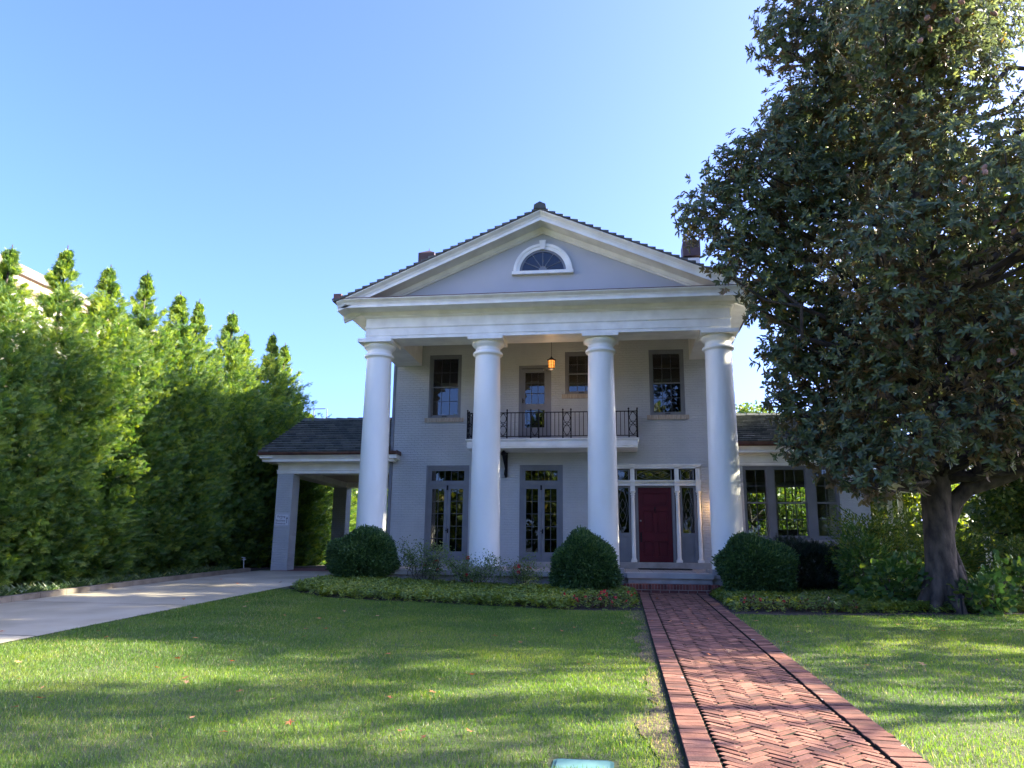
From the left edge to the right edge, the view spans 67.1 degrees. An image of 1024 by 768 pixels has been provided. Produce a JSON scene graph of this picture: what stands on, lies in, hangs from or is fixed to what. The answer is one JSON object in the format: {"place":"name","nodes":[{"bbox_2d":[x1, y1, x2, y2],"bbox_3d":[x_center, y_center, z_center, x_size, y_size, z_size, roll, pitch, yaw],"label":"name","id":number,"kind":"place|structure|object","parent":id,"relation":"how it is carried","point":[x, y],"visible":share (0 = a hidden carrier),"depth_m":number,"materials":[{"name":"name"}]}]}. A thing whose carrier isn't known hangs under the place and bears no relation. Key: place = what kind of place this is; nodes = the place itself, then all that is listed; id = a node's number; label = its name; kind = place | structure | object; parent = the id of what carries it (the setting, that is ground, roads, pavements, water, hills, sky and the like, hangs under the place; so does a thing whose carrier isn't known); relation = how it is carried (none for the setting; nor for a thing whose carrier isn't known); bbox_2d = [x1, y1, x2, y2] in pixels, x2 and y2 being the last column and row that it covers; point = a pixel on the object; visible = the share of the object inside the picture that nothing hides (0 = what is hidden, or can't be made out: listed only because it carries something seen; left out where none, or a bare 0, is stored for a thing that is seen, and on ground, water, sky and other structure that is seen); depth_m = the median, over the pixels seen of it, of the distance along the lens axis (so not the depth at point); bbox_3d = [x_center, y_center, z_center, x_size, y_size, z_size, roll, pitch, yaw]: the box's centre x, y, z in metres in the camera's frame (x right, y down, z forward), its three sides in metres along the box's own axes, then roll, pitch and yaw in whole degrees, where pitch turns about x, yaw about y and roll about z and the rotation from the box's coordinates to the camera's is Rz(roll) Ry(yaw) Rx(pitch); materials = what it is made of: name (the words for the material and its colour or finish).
{"place":"outdoors","nodes":[
{"label":"outdoors","id":0,"kind":"place"},
{"bbox_2d":[0,570,332,642],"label":"driveway","id":1,"kind":"structure","parent":0,"point":[23,619],"depth_m":13.96,"materials":[{"name":"concrete"}]},
{"bbox_2d":[271,567,327,570],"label":"brick paving","id":2,"kind":"structure","parent":0,"point":[312,569],"depth_m":23.89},
{"bbox_2d":[0,567,1023,767],"bbox_3d":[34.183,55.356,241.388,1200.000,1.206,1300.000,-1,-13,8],"label":"ground","id":3,"kind":"structure","parent":0,"point":[616,763],"depth_m":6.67,"materials":[{"name":"green plant"}]},
{"bbox_2d":[0,254,159,553],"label":"building","id":4,"kind":"structure","parent":3,"relation":"on","point":[35,279],"depth_m":28.93,"materials":[{"name":"paint"}]},
{"bbox_2d":[0,568,250,603],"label":"kerb","id":5,"kind":"structure","parent":3,"relation":"on","point":[34,595],"depth_m":16.37,"materials":[{"name":"concrete"}]},
{"bbox_2d":[244,565,325,570],"bbox_3d":[-10.587,4.859,17.478,4.090,1.206,45.000,-1,-13,8],"label":"hedge bed","id":6,"kind":"object","parent":3,"relation":"on","point":[256,568],"visible":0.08,"depth_m":25.70,"materials":[{"name":"brown soil"}]},
{"bbox_2d":[0,354,38,512],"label":"arborvitae","id":7,"kind":"object","parent":6,"relation":"on","point":[2,397],"visible":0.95,"depth_m":14.23,"materials":[{"name":"green plant"}]},
{"bbox_2d":[0,245,96,588],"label":"arborvitae","id":8,"kind":"object","parent":6,"relation":"on","point":[12,307],"visible":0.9,"depth_m":15.33,"materials":[{"name":"green plant"}]},
{"bbox_2d":[0,245,155,590],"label":"arborvitae","id":9,"kind":"object","parent":6,"relation":"on","point":[60,298],"visible":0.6,"depth_m":16.74,"materials":[{"name":"green plant"}]},
{"bbox_2d":[14,265,210,581],"bbox_3d":[-9.958,0.886,18.477,4.756,7.915,4.630,7,-14,-27],"label":"arborvitae","id":10,"kind":"object","parent":6,"relation":"on","point":[117,561],"visible":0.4,"depth_m":18.16,"materials":[{"name":"green plant"}]},
{"bbox_2d":[0,565,238,595],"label":"liriope grass","id":11,"kind":"structure","parent":6,"relation":"on","point":[34,587],"depth_m":16.52,"materials":[{"name":"green plant"}]},
{"bbox_2d":[64,270,205,576],"bbox_3d":[-9.715,0.988,20.000,3.711,8.287,4.043,-11,-17,42],"label":"arborvitae","id":12,"kind":"object","parent":6,"relation":"on","point":[143,312],"visible":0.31,"depth_m":19.69,"materials":[{"name":"green plant"}]},
{"bbox_2d":[104,292,244,574],"bbox_3d":[-9.552,1.271,21.184,4.482,8.125,4.625,-1,-13,8],"label":"arborvitae","id":13,"kind":"object","parent":6,"relation":"on","point":[193,407],"visible":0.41,"depth_m":21.00,"materials":[{"name":"green plant"}]},
{"bbox_2d":[152,301,245,568],"bbox_3d":[-9.585,1.439,22.608,3.747,8.339,3.843,-1,-13,8],"label":"arborvitae","id":14,"kind":"object","parent":6,"relation":"on","point":[198,317],"visible":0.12,"depth_m":22.79,"materials":[{"name":"green plant"}]},
{"bbox_2d":[195,310,277,568],"bbox_3d":[-9.286,1.737,24.588,4.324,8.492,4.209,-7,-15,30],"label":"arborvitae","id":15,"kind":"object","parent":6,"relation":"on","point":[230,344],"visible":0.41,"depth_m":24.10,"materials":[{"name":"green plant"}]},
{"bbox_2d":[213,333,297,567],"bbox_3d":[-9.329,2.139,25.642,4.668,8.077,4.448,-1,-13,8],"label":"arborvitae","id":16,"kind":"object","parent":6,"relation":"on","point":[259,550],"visible":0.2,"depth_m":24.91,"materials":[{"name":"green plant"}]},
{"bbox_2d":[225,332,330,566],"bbox_3d":[-8.712,2.294,27.482,4.064,8.597,3.956,8,-14,-29],"label":"arborvitae","id":17,"kind":"object","parent":6,"relation":"on","point":[271,371],"visible":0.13,"depth_m":27.66,"materials":[{"name":"green plant"}]},
{"bbox_2d":[259,343,330,564],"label":"arborvitae","id":18,"kind":"object","parent":6,"relation":"on","point":[304,521],"visible":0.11,"depth_m":28.52,"materials":[{"name":"green plant"}]},
{"bbox_2d":[287,397,332,565],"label":"arborvitae","id":19,"kind":"object","parent":6,"relation":"on","point":[302,560],"visible":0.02,"depth_m":29.62,"materials":[{"name":"green plant"}]},
{"bbox_2d":[301,412,333,565],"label":"arborvitae","id":20,"kind":"object","parent":6,"relation":"on","point":[318,559],"visible":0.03,"depth_m":31.34,"materials":[{"name":"green plant"}]},
{"bbox_2d":[320,487,356,564],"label":"arborvitae","id":21,"kind":"object","parent":6,"relation":"on","point":[353,513],"visible":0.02,"depth_m":33.51,"materials":[{"name":"green plant"}]},
{"bbox_2d":[350,489,357,529],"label":"arborvitae","id":22,"kind":"object","parent":6,"relation":"on","point":[354,491],"visible":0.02,"depth_m":35.66,"materials":[{"name":"green plant"}]},
{"bbox_2d":[355,489,387,526],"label":"arborvitae","id":23,"kind":"object","parent":6,"relation":"on","point":[387,504],"visible":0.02,"depth_m":37.04,"materials":[{"name":"green plant"}]},
{"bbox_2d":[289,586,641,610],"bbox_3d":[-1.168,4.532,16.750,7.760,0.322,4.573,-1,-13,8],"label":"flower bed","id":24,"kind":"object","parent":3,"relation":"on","point":[581,606],"visible":0.12,"depth_m":15.28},
{"bbox_2d":[324,524,401,578],"bbox_3d":[-3.689,4.238,19.226,1.842,1.519,1.888,9,-15,-33],"label":"boxwood","id":25,"kind":"object","parent":24,"relation":"on","point":[352,552],"visible":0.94,"depth_m":18.72,"materials":[{"name":"green plant"}]},
{"bbox_2d":[391,535,454,580],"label":"rose bush","id":26,"kind":"object","parent":24,"relation":"on","point":[426,566],"visible":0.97,"depth_m":18.73,"materials":[{"name":"green plant"}]},
{"bbox_2d":[290,574,639,609],"bbox_3d":[-1.104,4.442,16.670,7.634,0.520,4.492,-1,-13,8],"label":"groundcover","id":27,"kind":"object","parent":24,"relation":"on","point":[444,591],"visible":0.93,"depth_m":15.92,"materials":[{"name":"green plant"}]},
{"bbox_2d":[440,546,505,585],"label":"rose bush","id":28,"kind":"object","parent":24,"relation":"on","point":[464,577],"visible":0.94,"depth_m":18.22,"materials":[{"name":"green plant"}]},
{"bbox_2d":[497,551,548,584],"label":"rose bush","id":29,"kind":"object","parent":24,"relation":"on","point":[528,565],"visible":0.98,"depth_m":18.28,"materials":[{"name":"green plant"}]},
{"bbox_2d":[571,592,593,607],"bbox_3d":[1.305,4.070,14.570,0.392,0.298,0.431,5,-13,-18],"label":"begonia","id":30,"kind":"object","parent":24,"relation":"on","point":[578,600],"visible":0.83,"depth_m":14.55,"materials":[{"name":"green plant"}]},
{"bbox_2d":[547,525,623,589],"bbox_3d":[1.671,4.018,17.546,1.658,1.621,1.672,13,-17,-43],"label":"boxwood","id":31,"kind":"object","parent":24,"relation":"on","point":[582,556],"visible":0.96,"depth_m":17.07,"materials":[{"name":"green plant"}]},
{"bbox_2d":[587,590,613,606],"bbox_3d":[1.674,4.074,14.684,0.483,0.332,0.508,-8,-15,33],"label":"begonia","id":32,"kind":"object","parent":24,"relation":"on","point":[603,597],"visible":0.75,"depth_m":14.63,"materials":[{"name":"green plant"}]},
{"bbox_2d":[592,594,613,608],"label":"begonia","id":33,"kind":"object","parent":24,"relation":"on","point":[602,604],"visible":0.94,"depth_m":14.36,"materials":[{"name":"green plant"}]},
{"bbox_2d":[600,588,623,603],"bbox_3d":[1.954,4.155,15.140,0.509,0.331,0.521,-1,-13,8],"label":"begonia","id":34,"kind":"object","parent":24,"relation":"on","point":[612,590],"visible":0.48,"depth_m":15.11,"materials":[{"name":"green plant"}]},
{"bbox_2d":[613,592,635,608],"bbox_3d":[2.099,4.077,14.560,0.462,0.305,0.476,-1,-13,8],"label":"begonia","id":35,"kind":"object","parent":24,"relation":"on","point":[625,599],"visible":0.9,"depth_m":14.53,"materials":[{"name":"green plant"}]},
{"bbox_2d":[622,588,641,603],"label":"begonia","id":36,"kind":"object","parent":24,"relation":"on","point":[634,593],"visible":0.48,"depth_m":15.43,"materials":[{"name":"green plant"}]},
{"bbox_2d":[257,201,872,594],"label":"house","id":37,"kind":"structure","parent":3,"relation":"on","point":[630,434],"depth_m":21.83,"materials":[{"name":"paint"}]},
{"bbox_2d":[274,514,289,525],"bbox_3d":[-7.048,4.165,23.690,0.460,0.380,0.022,-1,-13,8],"label":"sign","id":38,"kind":"object","parent":37,"relation":"attached to","point":[281,519],"visible":1,"depth_m":23.68,"materials":[{"name":"grey"}]},
{"bbox_2d":[427,485,447,559],"bbox_3d":[-2.220,4.119,23.010,0.561,2.180,0.050,-1,-13,8],"label":"french door","id":39,"kind":"structure","parent":37,"relation":"in","point":[438,494],"depth_m":23.04,"materials":[{"name":"grey paint"}]},
{"bbox_2d":[424,355,463,422],"bbox_3d":[-2.053,0.148,23.885,1.209,2.125,0.257,-1,-13,8],"label":"window","id":40,"kind":"structure","parent":37,"relation":"in","point":[444,405],"depth_m":23.90,"materials":[{"name":"grey paint"}]},
{"bbox_2d":[445,485,465,559],"bbox_3d":[-1.677,4.100,22.896,0.591,2.180,0.130,-1,-13,8],"label":"french door","id":41,"kind":"structure","parent":37,"relation":"in","point":[456,499],"depth_m":22.94,"materials":[{"name":"grey paint"}]},
{"bbox_2d":[522,485,540,560],"bbox_3d":[0.583,4.065,22.625,0.541,2.180,0.050,-1,-13,8],"label":"french door","id":42,"kind":"structure","parent":37,"relation":"in","point":[531,541],"depth_m":22.63,"materials":[{"name":"grey paint"}]},
{"bbox_2d":[521,369,547,435],"bbox_3d":[0.694,0.558,23.342,0.810,2.100,0.119,-1,-13,8],"label":"screen door","id":43,"kind":"structure","parent":37,"relation":"in","point":[534,381],"depth_m":23.41,"materials":[{"name":"grey paint"}]},
{"bbox_2d":[512,240,573,275],"bbox_3d":[0.832,-3.431,20.935,1.660,0.960,0.150,-1,-13,8],"label":"window","id":44,"kind":"structure","parent":37,"relation":"in","point":[543,258],"depth_m":20.95,"materials":[{"name":"white paint"}]},
{"bbox_2d":[541,485,559,560],"bbox_3d":[1.107,4.046,22.514,0.571,2.180,0.130,-1,-13,8],"label":"french door","id":45,"kind":"structure","parent":37,"relation":"in","point":[550,494],"depth_m":22.57,"materials":[{"name":"grey paint"}]},
{"bbox_2d":[547,342,555,369],"bbox_3d":[1.114,-1.042,21.805,0.260,1.344,0.260,-1,-13,8],"label":"hanging lantern","id":46,"kind":"object","parent":37,"relation":"hanging from","point":[551,363],"visible":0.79,"depth_m":21.63,"materials":[{"name":"glass"}]},
{"bbox_2d":[562,352,587,398],"bbox_3d":[2.101,-0.258,23.388,1.179,1.455,0.257,-1,-13,8],"label":"window","id":47,"kind":"structure","parent":37,"relation":"in","point":[576,363],"depth_m":23.42,"materials":[{"name":"grey paint"}]},
{"bbox_2d":[638,488,673,561],"bbox_3d":[4.111,4.026,22.137,0.950,2.102,0.127,-1,-13,8],"label":"front door","id":48,"kind":"structure","parent":37,"relation":"in","point":[654,504],"depth_m":22.15,"materials":[{"name":"red wood"}]},
{"bbox_2d":[638,568,692,569],"bbox_3d":[4.114,4.987,20.827,1.400,0.025,0.850,-1,-13,8],"label":"doormat","id":49,"kind":"object","parent":37,"relation":"on","point":[664,569],"visible":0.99,"depth_m":20.47,"materials":[{"name":"rubber"}]},
{"bbox_2d":[647,349,688,419],"bbox_3d":[4.601,0.021,22.972,1.214,2.125,0.257,-1,-13,8],"label":"window","id":50,"kind":"structure","parent":37,"relation":"in","point":[666,367],"depth_m":22.98,"materials":[{"name":"grey paint"}]},
{"bbox_2d":[745,469,769,537],"bbox_3d":[6.971,3.389,22.003,0.600,1.950,0.070,-1,-13,8],"label":"window","id":51,"kind":"structure","parent":37,"relation":"in","point":[766,536],"depth_m":21.97,"materials":[{"name":"grey paint"}]},
{"bbox_2d":[747,491,767,534],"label":"window","id":52,"kind":"structure","parent":37,"relation":"in","point":[749,492],"depth_m":26.83,"materials":[{"name":"white paint"}]},
{"bbox_2d":[778,529,798,535],"bbox_3d":[8.569,4.981,23.793,0.840,1.000,0.700,-1,-13,8],"label":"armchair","id":53,"kind":"object","parent":37,"relation":"in","point":[783,532],"visible":0.04,"depth_m":24.05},
{"bbox_2d":[775,485,805,533],"bbox_3d":[9.724,4.801,26.604,1.150,2.600,0.070,-1,-13,8],"label":"window","id":54,"kind":"structure","parent":37,"relation":"in","point":[776,486],"depth_m":26.76,"materials":[{"name":"white paint"}]},
{"bbox_2d":[773,468,808,537],"bbox_3d":[7.897,3.372,21.876,0.870,1.950,0.070,-1,-13,8],"label":"window","id":55,"kind":"structure","parent":37,"relation":"in","point":[793,469],"depth_m":21.84,"materials":[{"name":"grey paint"}]},
{"bbox_2d":[742,466,841,539],"bbox_3d":[7.901,3.360,21.867,2.598,2.068,0.130,-1,-13,8],"label":"window frame","id":56,"kind":"structure","parent":37,"relation":"in","point":[810,487],"depth_m":21.81,"materials":[{"name":"grey paint"}]},
{"bbox_2d":[814,468,838,537],"bbox_3d":[8.843,3.353,21.746,0.560,1.950,0.070,-1,-13,8],"label":"window","id":57,"kind":"structure","parent":37,"relation":"in","point":[826,502],"depth_m":21.70,"materials":[{"name":"grey paint"}]},
{"bbox_2d":[551,758,613,767],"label":"utility box","id":58,"kind":"object","parent":3,"relation":"on","point":[568,763],"visible":0.92,"depth_m":4.91,"materials":[{"name":"teal"}]},
{"bbox_2d":[632,612,684,767],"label":"bare soil","id":59,"kind":"structure","parent":3,"relation":"on","point":[658,726],"depth_m":6.04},
{"bbox_2d":[735,399,807,535],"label":"tree","id":60,"kind":"object","parent":3,"relation":"on","point":[742,408],"visible":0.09,"depth_m":30.71,"materials":[{"name":"green plant"}]},
{"bbox_2d":[764,449,912,551],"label":"tree","id":61,"kind":"object","parent":3,"relation":"on","point":[895,504],"visible":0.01,"depth_m":34.48,"materials":[{"name":"green plant"}]},
{"bbox_2d":[709,595,1023,614],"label":"flower bed","id":62,"kind":"object","parent":3,"relation":"on","point":[787,612],"visible":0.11,"depth_m":14.06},
{"bbox_2d":[738,594,762,609],"bbox_3d":[4.386,4.038,14.299,0.463,0.308,0.461,3,-13,-13],"label":"begonia","id":63,"kind":"object","parent":62,"relation":"on","point":[746,601],"visible":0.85,"depth_m":14.28,"materials":[{"name":"green plant"}]},
{"bbox_2d":[710,531,800,592],"bbox_3d":[5.445,4.028,17.228,1.980,1.528,1.862,-1,-13,8],"label":"boxwood","id":64,"kind":"object","parent":62,"relation":"on","point":[745,561],"visible":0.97,"depth_m":16.71,"materials":[{"name":"green plant"}]},
{"bbox_2d":[756,596,778,611],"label":"begonia","id":65,"kind":"object","parent":62,"relation":"on","point":[768,605],"visible":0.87,"depth_m":14.20,"materials":[{"name":"green plant"}]},
{"bbox_2d":[772,595,799,611],"bbox_3d":[5.011,4.011,14.125,0.461,0.306,0.455,2,-13,-8],"label":"begonia","id":66,"kind":"object","parent":62,"relation":"on","point":[783,603],"visible":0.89,"depth_m":14.10,"materials":[{"name":"green plant"}]},
{"bbox_2d":[797,597,821,611],"bbox_3d":[5.385,4.019,14.057,0.436,0.270,0.354,-1,-13,8],"label":"begonia","id":67,"kind":"object","parent":62,"relation":"on","point":[807,604],"visible":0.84,"depth_m":14.07,"materials":[{"name":"green plant"}]},
{"bbox_2d":[769,534,870,590],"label":"yew","id":68,"kind":"object","parent":62,"relation":"on","point":[812,573],"visible":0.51,"depth_m":17.65,"materials":[{"name":"green plant"}]},
{"bbox_2d":[820,596,841,612],"bbox_3d":[5.790,4.006,14.060,0.363,0.285,0.418,-1,-13,8],"label":"begonia","id":69,"kind":"object","parent":62,"relation":"on","point":[831,609],"visible":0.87,"depth_m":14.04,"materials":[{"name":"green plant"}]},
{"bbox_2d":[670,0,1023,613],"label":"magnolia tree","id":70,"kind":"object","parent":62,"relation":"on","point":[941,302],"visible":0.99,"depth_m":14.57,"materials":[{"name":"green plant"}]},
{"bbox_2d":[829,519,898,593],"bbox_3d":[7.599,3.811,16.691,1.402,1.780,1.366,-1,-13,8],"label":"rhododendron","id":71,"kind":"object","parent":62,"relation":"on","point":[852,556],"visible":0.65,"depth_m":16.60,"materials":[{"name":"green plant"}]},
{"bbox_2d":[709,585,1023,613],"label":"groundcover","id":72,"kind":"object","parent":62,"relation":"on","point":[838,596],"visible":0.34,"depth_m":14.67,"materials":[{"name":"green plant"}]},
{"bbox_2d":[821,501,923,589],"bbox_3d":[8.261,3.779,17.703,2.400,2.199,2.111,-1,-13,8],"label":"azalea","id":73,"kind":"object","parent":62,"relation":"on","point":[885,531],"visible":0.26,"depth_m":17.47,"materials":[{"name":"green plant"}]},
{"bbox_2d":[848,550,933,601],"bbox_3d":[7.482,3.856,15.154,1.555,1.198,1.379,-1,-13,8],"label":"hydrangea","id":74,"kind":"object","parent":62,"relation":"on","point":[891,567],"visible":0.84,"depth_m":15.03,"materials":[{"name":"green plant"}]},
{"bbox_2d":[881,500,1013,584],"bbox_3d":[10.624,4.035,18.977,3.397,2.272,2.438,3,-13,-10],"label":"azalea","id":75,"kind":"object","parent":62,"relation":"on","point":[965,542],"visible":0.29,"depth_m":18.51,"materials":[{"name":"green plant"}]},
{"bbox_2d":[957,594,964,614],"bbox_3d":[8.064,3.954,13.852,0.120,0.360,0.120,-1,-13,8],"label":"path light","id":76,"kind":"object","parent":62,"relation":"on","point":[960,596],"visible":0.99,"depth_m":13.84,"materials":[{"name":"black metal"}]},
{"bbox_2d":[948,564,1021,615],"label":"hydrangea","id":77,"kind":"object","parent":62,"relation":"on","point":[997,589],"visible":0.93,"depth_m":13.91,"materials":[{"name":"green plant"}]},
{"bbox_2d":[966,549,1023,607],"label":"hydrangea","id":78,"kind":"object","parent":62,"relation":"on","point":[1006,570],"visible":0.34,"depth_m":15.04,"materials":[{"name":"green plant"}]},
{"bbox_2d":[979,532,1023,587],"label":"azalea","id":79,"kind":"object","parent":62,"relation":"on","point":[1019,549],"visible":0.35,"depth_m":18.12,"materials":[{"name":"green plant"}]},
{"bbox_2d":[793,390,958,551],"bbox_3d":[17.392,3.351,37.026,8.422,11.425,7.945,-5,-14,23],"label":"tree","id":80,"kind":"object","parent":3,"relation":"on","point":[916,499],"visible":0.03,"depth_m":34.23,"materials":[{"name":"green plant"}]},
{"bbox_2d":[752,484,1020,576],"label":"woodland","id":81,"kind":"object","parent":3,"relation":"on","point":[963,522],"depth_m":37.38,"materials":[{"name":"green plant"}]},
{"bbox_2d":[834,456,992,579],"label":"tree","id":82,"kind":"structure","parent":3,"relation":"on","point":[896,486],"depth_m":25.10,"materials":[{"name":"green plant"}]},
{"bbox_2d":[904,351,1023,556],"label":"tree","id":83,"kind":"object","parent":3,"relation":"on","point":[989,517],"visible":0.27,"depth_m":20.39,"materials":[{"name":"green plant"}]},
{"bbox_2d":[945,157,1023,513],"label":"tree","id":84,"kind":"object","parent":3,"relation":"on","point":[1009,279],"visible":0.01,"depth_m":22.49,"materials":[{"name":"green plant"}]},
{"bbox_2d":[0,0,1023,519],"label":"sky","id":85,"kind":"structure","parent":0,"point":[264,161],"materials":[{"name":"blue"}]},
{"bbox_2d":[639,592,932,767],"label":"path","id":86,"kind":"structure","parent":0,"point":[774,709],"depth_m":6.52,"materials":[{"name":"brick"}]},
{"bbox_2d":[735,613,1023,767],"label":"lawn grass","id":87,"kind":"structure","parent":0,"point":[916,629],"depth_m":8.79,"materials":[{"name":"green plant"}]}
]}

